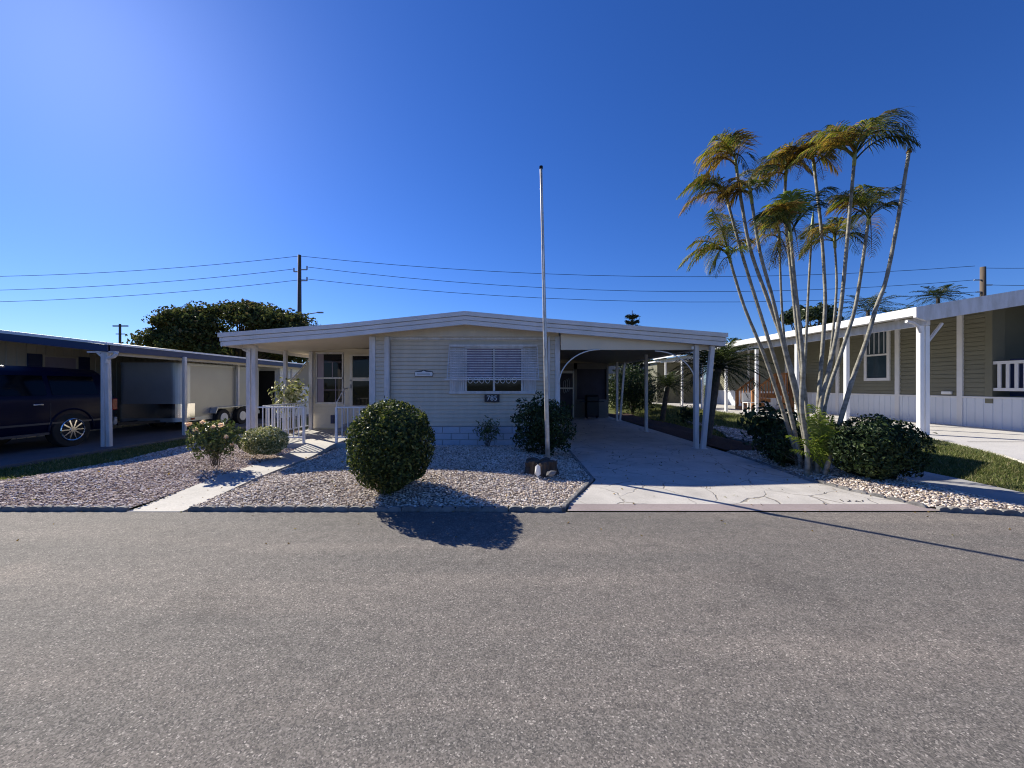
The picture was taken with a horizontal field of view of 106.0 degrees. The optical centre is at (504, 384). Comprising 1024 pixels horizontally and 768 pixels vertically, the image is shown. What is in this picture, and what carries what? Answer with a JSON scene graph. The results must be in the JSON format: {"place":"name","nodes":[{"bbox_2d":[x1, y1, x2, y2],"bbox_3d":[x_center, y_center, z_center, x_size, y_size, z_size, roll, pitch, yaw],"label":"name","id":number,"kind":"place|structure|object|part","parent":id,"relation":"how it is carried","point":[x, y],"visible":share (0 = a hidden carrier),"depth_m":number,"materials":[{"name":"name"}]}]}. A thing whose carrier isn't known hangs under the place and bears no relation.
{"place":"outdoors","nodes":[
{"label":"outdoors","id":0,"kind":"place"},
{"bbox_2d":[0,431,245,479],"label":"grass","id":1,"kind":"structure","parent":0,"point":[6,471],"depth_m":7.59,"materials":[{"name":"plant"}]},
{"bbox_2d":[0,414,308,468],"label":"neighbour carport slab","id":2,"kind":"structure","parent":0,"point":[22,452],"depth_m":9.50,"materials":[{"name":"concrete"}]},
{"bbox_2d":[0,365,116,446],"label":"parked car","id":3,"kind":"object","parent":2,"relation":"on","point":[60,407],"visible":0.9,"depth_m":8.73,"materials":[{"name":"black metal"}]},
{"bbox_3d":[-10.299,0.010,8.160,0.153,0.440,0.920,0,0,0],"label":"window","id":4,"kind":"part","parent":3,"relation":"part of","materials":[{"name":"black glass"}]},
{"bbox_3d":[-10.297,0.010,9.220,0.151,0.440,1.000,0,0,0],"label":"window","id":5,"kind":"part","parent":3,"relation":"part of","materials":[{"name":"black glass"}]},
{"bbox_2d":[116,362,259,426],"bbox_3d":[-10.930,0.379,13.249,2.440,2.138,4.723,0,0,0],"label":"cargo trailer","id":6,"kind":"object","parent":2,"relation":"on","point":[151,393],"visible":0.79,"depth_m":11.89,"materials":[{"name":"metal"}]},
{"bbox_2d":[227,365,308,418],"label":"shed","id":7,"kind":"structure","parent":2,"relation":"on","point":[269,377],"depth_m":16.56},
{"bbox_2d":[258,371,274,418],"bbox_3d":[-10.750,0.425,16.579,1.700,2.050,0.038,0,0,0],"label":"door","id":8,"kind":"structure","parent":7,"relation":"in","point":[266,378],"depth_m":16.56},
{"bbox_2d":[127,443,335,511],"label":"walkway","id":9,"kind":"structure","parent":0,"point":[183,500],"depth_m":5.78,"materials":[{"name":"concrete"}]},
{"bbox_2d":[0,512,1023,767],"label":"road","id":10,"kind":"structure","parent":0,"point":[494,640],"depth_m":2.27,"materials":[{"name":"asphalt"}]},
{"bbox_2d":[983,508,1023,515],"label":"edging block","id":11,"kind":"structure","parent":10,"relation":"on","point":[1003,511],"depth_m":4.46,"materials":[{"name":"concrete"}]},
{"bbox_2d":[0,0,1023,384],"label":"sky","id":12,"kind":"structure","parent":0,"point":[143,135],"materials":[{"name":"blue"}]},
{"bbox_2d":[2,385,1023,511],"bbox_3d":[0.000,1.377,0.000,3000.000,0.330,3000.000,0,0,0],"label":"ground","id":13,"kind":"structure","parent":0,"point":[610,411],"depth_m":6.52,"materials":[{"name":"concrete"}]},
{"bbox_2d":[0,505,26,511],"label":"edging block","id":14,"kind":"structure","parent":13,"relation":"on","point":[11,508],"depth_m":4.60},
{"bbox_2d":[26,505,79,511],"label":"edging block","id":15,"kind":"structure","parent":13,"relation":"on","point":[51,508],"depth_m":4.60,"materials":[{"name":"concrete"}]},
{"bbox_2d":[77,505,130,511],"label":"edging block","id":16,"kind":"structure","parent":13,"relation":"on","point":[99,508],"depth_m":4.59,"materials":[{"name":"concrete"}]},
{"bbox_2d":[112,324,128,343],"bbox_3d":[-39.845,-2.411,40.000,1.554,7.821,0.280,0,0,0],"label":"utility pole","id":17,"kind":"object","parent":13,"relation":"on","point":[119,325],"visible":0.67,"depth_m":39.94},
{"bbox_2d":[0,430,301,507],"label":"gravel","id":18,"kind":"structure","parent":13,"relation":"on","point":[88,485],"depth_m":5.66,"materials":[{"name":"gravel"}]},
{"bbox_2d":[240,425,289,455],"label":"variegated bush","id":19,"kind":"object","parent":18,"relation":"on","point":[265,441],"visible":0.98,"depth_m":7.42,"materials":[{"name":"green plant"}]},
{"bbox_2d":[267,377,308,433],"bbox_3d":[-6.244,0.603,11.163,1.087,1.696,0.992,0,0,-41],"label":"tall shrub","id":20,"kind":"object","parent":18,"relation":"on","point":[290,394],"visible":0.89,"depth_m":11.10,"materials":[{"name":"green plant"}]},
{"bbox_2d":[0,330,305,446],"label":"house","id":21,"kind":"structure","parent":13,"relation":"on","point":[104,360],"depth_m":10.68,"materials":[{"name":"metal"}]},
{"bbox_2d":[42,355,77,368],"bbox_3d":[-12.960,-0.375,11.260,0.040,0.950,0.900,0,0,0],"label":"window","id":22,"kind":"structure","parent":21,"relation":"in","point":[55,361],"depth_m":11.24,"materials":[{"name":"glass"}]},
{"bbox_2d":[188,505,241,511],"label":"edging block","id":23,"kind":"structure","parent":13,"relation":"on","point":[210,508],"depth_m":4.59,"materials":[{"name":"concrete"}]},
{"bbox_2d":[119,298,317,363],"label":"broadleaf tree","id":24,"kind":"object","parent":13,"relation":"on","point":[191,328],"visible":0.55,"depth_m":27.32,"materials":[{"name":"green plant"}]},
{"bbox_2d":[241,505,295,511],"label":"edging block","id":25,"kind":"structure","parent":13,"relation":"on","point":[265,508],"depth_m":4.59,"materials":[{"name":"concrete"}]},
{"bbox_2d":[293,254,323,362],"bbox_3d":[-17.334,-4.975,34.000,2.624,12.951,0.418,0,0,0],"label":"utility pole","id":26,"kind":"object","parent":13,"relation":"on","point":[299,298],"visible":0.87,"depth_m":33.90,"materials":[{"name":"wood"}]},
{"bbox_2d":[0,256,296,276],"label":"power line","id":27,"kind":"object","parent":26,"relation":"attached to","point":[154,269],"visible":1,"depth_m":33.99,"materials":[{"name":"rubber"}]},
{"bbox_2d":[1,279,304,301],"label":"power line","id":28,"kind":"object","parent":26,"relation":"attached to","point":[148,294],"visible":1,"depth_m":33.99,"materials":[{"name":"rubber"}]},
{"bbox_2d":[14,269,291,289],"bbox_3d":[-35.056,-9.251,34.000,32.945,1.974,0.038,0,0,0],"label":"power line","id":29,"kind":"object","parent":26,"relation":"attached to","point":[151,282],"visible":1,"depth_m":33.99,"materials":[{"name":"rubber"}]},
{"bbox_2d":[302,256,970,276],"bbox_3d":[11.649,-10.452,34.000,59.503,1.862,0.038,0,0,0],"label":"power line","id":30,"kind":"object","parent":26,"relation":"attached to","point":[635,276],"visible":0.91,"depth_m":33.99,"materials":[{"name":"rubber"}]},
{"bbox_2d":[309,267,969,291],"bbox_3d":[11.935,-9.309,34.000,58.754,2.209,0.038,0,0,0],"label":"power line","id":31,"kind":"object","parent":26,"relation":"attached to","point":[626,290],"visible":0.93,"depth_m":33.98,"materials":[{"name":"rubber"}]},
{"bbox_2d":[310,279,971,301],"bbox_3d":[12.023,-8.326,34.000,58.930,2.062,0.038,0,0,0],"label":"power line","id":32,"kind":"object","parent":26,"relation":"attached to","point":[615,300],"visible":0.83,"depth_m":33.99,"materials":[{"name":"rubber"}]},
{"bbox_2d":[295,505,348,511],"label":"edging block","id":33,"kind":"structure","parent":13,"relation":"on","point":[318,508],"depth_m":4.59,"materials":[{"name":"concrete"}]},
{"bbox_2d":[279,429,380,449],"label":"porch slab","id":34,"kind":"structure","parent":13,"relation":"on","point":[320,436],"depth_m":9.74,"materials":[{"name":"concrete"}]},
{"bbox_2d":[257,407,304,442],"bbox_3d":[-5.228,0.938,9.020,1.105,0.865,0.050,0,0,0],"label":"railing","id":35,"kind":"object","parent":34,"relation":"on","point":[303,426],"visible":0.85,"depth_m":9.01,"materials":[{"name":"metal"}]},
{"bbox_2d":[262,402,308,430],"bbox_3d":[-5.920,0.870,10.525,0.045,0.730,2.150,0,0,0],"label":"railing","id":36,"kind":"object","parent":34,"relation":"on","point":[287,404],"visible":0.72,"depth_m":10.52,"materials":[{"name":"metal"}]},
{"bbox_2d":[336,388,347,423],"bbox_3d":[-4.812,0.716,11.416,0.047,1.268,0.870,0,0,-3],"label":"handrail","id":37,"kind":"object","parent":34,"relation":"on","point":[344,402],"visible":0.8,"depth_m":11.59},
{"bbox_2d":[335,407,364,442],"bbox_3d":[-3.618,0.938,9.020,0.695,0.865,0.050,0,0,0],"label":"railing","id":38,"kind":"object","parent":34,"relation":"on","point":[336,425],"visible":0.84,"depth_m":9.01,"materials":[{"name":"metal"}]},
{"bbox_2d":[348,506,401,511],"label":"edging block","id":39,"kind":"structure","parent":13,"relation":"on","point":[374,509],"depth_m":4.59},
{"bbox_2d":[189,445,589,507],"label":"gravel","id":40,"kind":"structure","parent":13,"relation":"on","point":[447,470],"depth_m":5.45,"materials":[{"name":"gravel"}]},
{"bbox_2d":[341,396,435,495],"bbox_3d":[-1.491,0.802,5.166,1.155,1.334,1.402,0,0,0],"label":"round bush","id":41,"kind":"object","parent":40,"relation":"on","point":[403,460],"visible":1,"depth_m":4.77,"materials":[{"name":"green plant"}]},
{"bbox_2d":[473,415,500,446],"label":"shrub","id":42,"kind":"object","parent":40,"relation":"on","point":[489,430],"visible":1,"depth_m":8.85,"materials":[{"name":"green plant"}]},
{"bbox_2d":[535,464,540,476],"bbox_3d":[0.500,1.304,5.900,0.091,0.193,0.068,0,0,0],"label":"stone","id":43,"kind":"object","parent":40,"relation":"on","point":[537,470],"visible":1,"depth_m":5.88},
{"bbox_2d":[524,457,558,477],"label":"rocks","id":44,"kind":"object","parent":40,"relation":"on","point":[546,464],"visible":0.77,"depth_m":6.08,"materials":[{"name":"stone"}]},
{"bbox_2d":[539,165,549,457],"bbox_3d":[0.682,-1.169,6.589,0.190,5.141,0.103,0,0,0],"label":"flagpole","id":45,"kind":"object","parent":40,"relation":"on","point":[546,412],"visible":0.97,"depth_m":6.57,"materials":[{"name":"metal"}]},
{"bbox_2d":[546,470,555,476],"bbox_3d":[0.706,1.350,5.883,0.162,0.094,0.106,0,0,0],"label":"stone","id":46,"kind":"object","parent":40,"relation":"on","point":[550,473],"visible":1,"depth_m":5.85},
{"bbox_2d":[402,505,454,511],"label":"edging block","id":47,"kind":"structure","parent":13,"relation":"on","point":[423,508],"depth_m":4.58,"materials":[{"name":"concrete"}]},
{"bbox_2d":[217,311,727,448],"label":"house","id":48,"kind":"structure","parent":13,"relation":"on","point":[454,376],"depth_m":9.36,"materials":[{"name":"paint"}]},
{"bbox_2d":[316,352,343,403],"bbox_3d":[-5.403,-0.216,11.895,0.848,1.591,0.050,0,0,0],"label":"window","id":49,"kind":"structure","parent":48,"relation":"in","point":[329,368],"depth_m":11.90,"materials":[{"name":"white glass"}]},
{"bbox_2d":[350,354,368,422],"bbox_3d":[-4.409,0.120,11.860,0.740,2.120,0.080,0,0,0],"label":"door","id":50,"kind":"structure","parent":48,"relation":"in","point":[359,363],"depth_m":11.88,"materials":[{"name":"white glass"}]},
{"bbox_2d":[449,347,535,393],"bbox_3d":[-0.299,-0.354,9.353,2.115,1.140,0.065,0,0,0],"label":"window","id":51,"kind":"structure","parent":48,"relation":"in","point":[456,386],"depth_m":9.36,"materials":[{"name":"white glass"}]},
{"bbox_2d":[560,371,573,417],"bbox_3d":[2.761,0.425,17.505,0.735,2.150,0.050,0,0,0],"label":"door","id":52,"kind":"structure","parent":48,"relation":"in","point":[567,377],"depth_m":17.51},
{"bbox_2d":[455,505,507,511],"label":"edging block","id":53,"kind":"structure","parent":13,"relation":"on","point":[462,508],"depth_m":4.58,"materials":[{"name":"concrete"}]},
{"bbox_2d":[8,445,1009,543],"bbox_3d":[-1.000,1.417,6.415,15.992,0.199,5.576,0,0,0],"label":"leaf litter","id":54,"kind":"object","parent":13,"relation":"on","point":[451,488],"visible":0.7,"depth_m":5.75,"materials":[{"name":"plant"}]},
{"bbox_2d":[185,418,246,465],"bbox_3d":[-4.914,0.972,6.588,0.925,0.821,0.839,0,0,44],"label":"rose bush","id":55,"kind":"object","parent":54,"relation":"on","point":[213,442],"visible":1,"depth_m":6.47,"materials":[{"name":"green plant"}]},
{"bbox_2d":[509,505,561,511],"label":"edging block","id":56,"kind":"structure","parent":13,"relation":"on","point":[529,508],"depth_m":4.58,"materials":[{"name":"concrete"}]},
{"bbox_2d":[510,390,576,456],"bbox_3d":[0.771,0.838,7.910,1.350,1.471,1.214,0,0,0],"label":"bush","id":57,"kind":"object","parent":13,"relation":"on","point":[534,433],"visible":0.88,"depth_m":7.64,"materials":[{"name":"green plant"}]},
{"bbox_2d":[562,495,575,511],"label":"edging block","id":58,"kind":"structure","parent":13,"relation":"on","point":[565,505],"depth_m":4.76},
{"bbox_2d":[573,486,585,497],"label":"edging block","id":59,"kind":"structure","parent":13,"relation":"on","point":[579,491],"depth_m":5.29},
{"bbox_2d":[583,478,593,488],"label":"edging block","id":60,"kind":"structure","parent":13,"relation":"on","point":[589,483],"depth_m":5.74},
{"bbox_2d":[584,470,593,480],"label":"edging block","id":61,"kind":"structure","parent":13,"relation":"on","point":[588,473],"depth_m":6.29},
{"bbox_2d":[609,377,627,408],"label":"shrub","id":62,"kind":"object","parent":13,"relation":"on","point":[611,400],"visible":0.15,"depth_m":23.76,"materials":[{"name":"green plant"}]},
{"bbox_2d":[609,365,643,399],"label":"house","id":63,"kind":"structure","parent":13,"relation":"on","point":[611,368],"depth_m":30.60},
{"bbox_2d":[609,310,655,407],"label":"pine tree","id":64,"kind":"object","parent":13,"relation":"on","point":[631,318],"visible":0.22,"depth_m":21.84,"materials":[{"name":"green plant"}]},
{"bbox_2d":[609,363,663,413],"bbox_3d":[6.564,0.242,19.966,2.572,2.908,2.419,0,0,-30],"label":"dark bush","id":65,"kind":"object","parent":13,"relation":"on","point":[633,393],"visible":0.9,"depth_m":19.68,"materials":[{"name":"green plant"}]},
{"bbox_2d":[639,358,666,364],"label":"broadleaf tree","id":66,"kind":"object","parent":13,"relation":"on","point":[649,360],"visible":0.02,"depth_m":35.22,"materials":[{"name":"green plant"}]},
{"bbox_2d":[643,371,691,420],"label":"palm tree","id":67,"kind":"object","parent":13,"relation":"on","point":[668,384],"visible":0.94,"depth_m":15.91,"materials":[{"name":"plant"}]},
{"bbox_2d":[609,413,763,450],"bbox_3d":[5.600,1.470,14.300,1.400,0.060,11.400,0,0,0],"label":"mulch bed","id":68,"kind":"object","parent":13,"relation":"on","point":[682,432],"visible":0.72,"depth_m":11.79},
{"bbox_2d":[666,338,773,438],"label":"palm tree","id":69,"kind":"object","parent":68,"relation":"on","point":[723,356],"visible":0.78,"depth_m":10.43,"materials":[{"name":"plant"}]},
{"bbox_2d":[674,401,702,424],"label":"young shrub","id":70,"kind":"object","parent":13,"relation":"on","point":[688,413],"visible":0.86,"depth_m":14.10,"materials":[{"name":"green plant"}]},
{"bbox_2d":[609,403,799,437],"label":"grass","id":71,"kind":"structure","parent":13,"relation":"on","point":[671,419],"depth_m":15.63,"materials":[{"name":"plant"}]},
{"bbox_2d":[686,420,760,443],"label":"gravel","id":72,"kind":"structure","parent":13,"relation":"on","point":[738,434],"depth_m":11.37,"materials":[{"name":"gravel"}]},
{"bbox_2d":[694,127,814,470],"bbox_3d":[3.927,-1.472,6.582,2.309,5.954,1.077,0,0,-18],"label":"palm tree","id":73,"kind":"object","parent":13,"relation":"on","point":[728,144],"visible":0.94,"depth_m":6.43,"materials":[{"name":"plant"}]},
{"bbox_2d":[751,459,766,464],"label":"edging block","id":74,"kind":"structure","parent":13,"relation":"on","point":[758,461],"depth_m":7.37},
{"bbox_2d":[766,464,783,470],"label":"edging block","id":75,"kind":"structure","parent":13,"relation":"on","point":[774,467],"depth_m":6.84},
{"bbox_2d":[744,424,813,462],"bbox_3d":[5.327,1.119,7.212,1.518,0.808,0.864,0,0,16],"label":"shrub","id":76,"kind":"object","parent":13,"relation":"on","point":[771,437],"visible":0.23,"depth_m":7.21,"materials":[{"name":"green plant"}]},
{"bbox_2d":[783,470,804,478],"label":"edging block","id":77,"kind":"structure","parent":13,"relation":"on","point":[793,473],"depth_m":6.36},
{"bbox_2d":[779,301,844,329],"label":"broadleaf tree","id":78,"kind":"object","parent":13,"relation":"on","point":[815,313],"visible":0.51,"depth_m":28.67,"materials":[{"name":"green plant"}]},
{"bbox_2d":[803,477,851,490],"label":"edging block","id":79,"kind":"structure","parent":13,"relation":"on","point":[829,484],"depth_m":5.69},
{"bbox_2d":[653,289,1023,434],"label":"house","id":80,"kind":"structure","parent":13,"relation":"on","point":[959,362],"depth_m":11.38,"materials":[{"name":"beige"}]},
{"bbox_2d":[864,331,890,380],"bbox_3d":[13.265,-1.069,13.775,0.050,1.834,0.950,0,0,0],"label":"window","id":81,"kind":"structure","parent":80,"relation":"in","point":[877,355],"depth_m":13.71,"materials":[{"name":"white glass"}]},
{"bbox_2d":[837,292,914,319],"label":"palm tree","id":82,"kind":"object","parent":13,"relation":"on","point":[871,304],"visible":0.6,"depth_m":33.72,"materials":[{"name":"plant"}]},
{"bbox_2d":[729,450,1023,510],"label":"gravel","id":83,"kind":"structure","parent":13,"relation":"on","point":[929,495],"depth_m":5.28,"materials":[{"name":"gravel"}]},
{"bbox_2d":[677,207,797,467],"bbox_3d":[4.093,-0.919,6.835,1.811,4.776,1.109,0,0,36],"label":"palm tree","id":84,"kind":"object","parent":83,"relation":"on","point":[724,230],"visible":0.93,"depth_m":6.84,"materials":[{"name":"plant"}]},
{"bbox_2d":[676,170,802,469],"bbox_3d":[3.996,-1.154,6.792,2.184,5.256,1.173,0,0,0],"label":"palm tree","id":85,"kind":"object","parent":83,"relation":"on","point":[713,181],"visible":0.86,"depth_m":6.68,"materials":[{"name":"plant"}]},
{"bbox_2d":[716,165,811,473],"bbox_3d":[4.188,-1.173,6.438,1.451,5.304,0.966,0,0,-27],"label":"palm tree","id":86,"kind":"object","parent":83,"relation":"on","point":[731,187],"visible":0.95,"depth_m":6.33,"materials":[{"name":"plant"}]},
{"bbox_2d":[736,398,799,449],"bbox_3d":[5.686,0.849,8.320,1.226,1.168,1.334,0,0,34],"label":"dark shrub","id":87,"kind":"object","parent":83,"relation":"on","point":[760,424],"visible":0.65,"depth_m":8.20,"materials":[{"name":"green plant"}]},
{"bbox_2d":[748,218,804,460],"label":"palm tree","id":88,"kind":"object","parent":83,"relation":"on","point":[778,246],"visible":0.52,"depth_m":6.69,"materials":[{"name":"plant"}]},
{"bbox_2d":[761,437,804,466],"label":"ground shrub","id":89,"kind":"object","parent":83,"relation":"on","point":[787,453],"visible":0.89,"depth_m":6.82,"materials":[{"name":"green plant"}]},
{"bbox_2d":[751,143,815,456],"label":"palm tree","id":90,"kind":"object","parent":83,"relation":"on","point":[783,164],"visible":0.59,"depth_m":6.74,"materials":[{"name":"plant"}]},
{"bbox_2d":[749,186,841,476],"bbox_3d":[4.445,-0.836,5.953,1.901,4.656,1.197,0,0,0],"label":"palm tree","id":91,"kind":"object","parent":83,"relation":"on","point":[785,211],"visible":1,"depth_m":5.91,"materials":[{"name":"plant"}]},
{"bbox_2d":[766,130,842,464],"bbox_3d":[5.257,-1.659,6.715,1.514,6.194,0.898,0,0,-31],"label":"palm tree","id":92,"kind":"object","parent":83,"relation":"on","point":[824,318],"visible":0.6,"depth_m":6.65,"materials":[{"name":"plant"}]},
{"bbox_2d":[786,404,842,471],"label":"young palm","id":93,"kind":"object","parent":83,"relation":"on","point":[822,430],"visible":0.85,"depth_m":6.07,"materials":[{"name":"plant"}]},
{"bbox_2d":[795,212,835,381],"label":"palm tree","id":94,"kind":"object","parent":83,"relation":"on","point":[808,292],"visible":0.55,"depth_m":7.07,"materials":[{"name":"plant"}]},
{"bbox_2d":[797,216,872,360],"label":"palm tree","id":95,"kind":"object","parent":83,"relation":"on","point":[832,229],"visible":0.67,"depth_m":6.95,"materials":[{"name":"plant"}]},
{"bbox_2d":[786,106,920,473],"bbox_3d":[5.622,-1.521,6.103,2.748,5.967,1.234,0,0,0],"label":"palm tree","id":96,"kind":"object","parent":83,"relation":"on","point":[836,137],"visible":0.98,"depth_m":6.04,"materials":[{"name":"plant"}]},
{"bbox_2d":[821,184,908,464],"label":"palm tree","id":97,"kind":"object","parent":83,"relation":"on","point":[863,200],"visible":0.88,"depth_m":6.48,"materials":[{"name":"plant"}]},
{"bbox_2d":[822,148,911,476],"bbox_3d":[5.623,-1.067,6.011,1.214,5.108,0.082,0,0,9],"label":"palm tree","id":98,"kind":"object","parent":83,"relation":"on","point":[827,464],"visible":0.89,"depth_m":5.98,"materials":[{"name":"plant"}]},
{"bbox_2d":[825,413,937,480],"bbox_3d":[5.579,0.964,5.852,1.296,1.092,1.035,0,0,0],"label":"shrub","id":99,"kind":"object","parent":13,"relation":"on","point":[879,447],"visible":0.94,"depth_m":5.59,"materials":[{"name":"green plant"}]},
{"bbox_2d":[850,489,927,511],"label":"edging block","id":100,"kind":"structure","parent":13,"relation":"on","point":[919,504],"depth_m":4.96,"materials":[{"name":"concrete"}]},
{"bbox_2d":[870,305,912,315],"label":"palm tree","id":101,"kind":"object","parent":13,"relation":"on","point":[889,310],"visible":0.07,"depth_m":30.78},
{"bbox_2d":[797,428,1023,492],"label":"grass","id":102,"kind":"structure","parent":13,"relation":"on","point":[994,468],"depth_m":6.38,"materials":[{"name":"plant"}]},
{"bbox_2d":[906,283,973,306],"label":"palm tree","id":103,"kind":"object","parent":13,"relation":"on","point":[933,293],"visible":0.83,"depth_m":35.73,"materials":[{"name":"plant"}]},
{"bbox_2d":[936,506,984,513],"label":"edging block","id":104,"kind":"structure","parent":13,"relation":"on","point":[960,509],"depth_m":4.54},
{"bbox_2d":[973,266,992,295],"bbox_3d":[42.104,-4.447,34.000,1.586,11.894,0.457,0,0,0],"label":"utility pole","id":105,"kind":"object","parent":13,"relation":"on","point":[983,285],"visible":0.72,"depth_m":33.90,"materials":[{"name":"wood"}]},
{"bbox_2d":[560,417,906,503],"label":"driveway","id":106,"kind":"structure","parent":0,"point":[597,444],"depth_m":6.31,"materials":[{"name":"concrete"}]},
{"bbox_2d":[580,395,603,417],"bbox_3d":[3.809,0.940,16.926,1.000,1.036,0.488,0,0,0],"label":"barbecue grill","id":107,"kind":"object","parent":106,"relation":"on","point":[591,405],"visible":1,"depth_m":16.70,"materials":[{"name":"metal"}]},
{"bbox_2d":[568,504,938,510],"bbox_3d":[2.980,1.484,4.683,4.480,0.007,0.235,0,0,0],"label":"driveway lip","id":108,"kind":"object","parent":106,"relation":"on","point":[740,507],"visible":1,"depth_m":4.68,"materials":[{"name":"concrete"}]},
{"bbox_2d":[653,403,1023,462],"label":"neighbour driveway","id":109,"kind":"structure","parent":0,"point":[1009,444],"depth_m":8.95,"materials":[{"name":"concrete"}]},
{"bbox_2d":[648,359,700,402],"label":"shed","id":110,"kind":"structure","parent":109,"relation":"on","point":[658,366],"depth_m":25.61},
{"bbox_2d":[742,393,754,411],"bbox_3d":[10.950,0.775,17.315,0.400,0.850,0.430,0,0,0],"label":"plastic chair","id":111,"kind":"object","parent":109,"relation":"on","point":[745,399],"visible":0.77,"depth_m":17.50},
{"bbox_2d":[735,373,799,411],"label":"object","id":112,"kind":"structure","parent":109,"relation":"on","point":[765,396],"depth_m":17.68,"materials":[{"name":"white wood"}]},
{"bbox_2d":[727,437,1023,505],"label":"path","id":113,"kind":"structure","parent":0,"point":[1009,496],"depth_m":5.58,"materials":[{"name":"concrete"}]}
]}

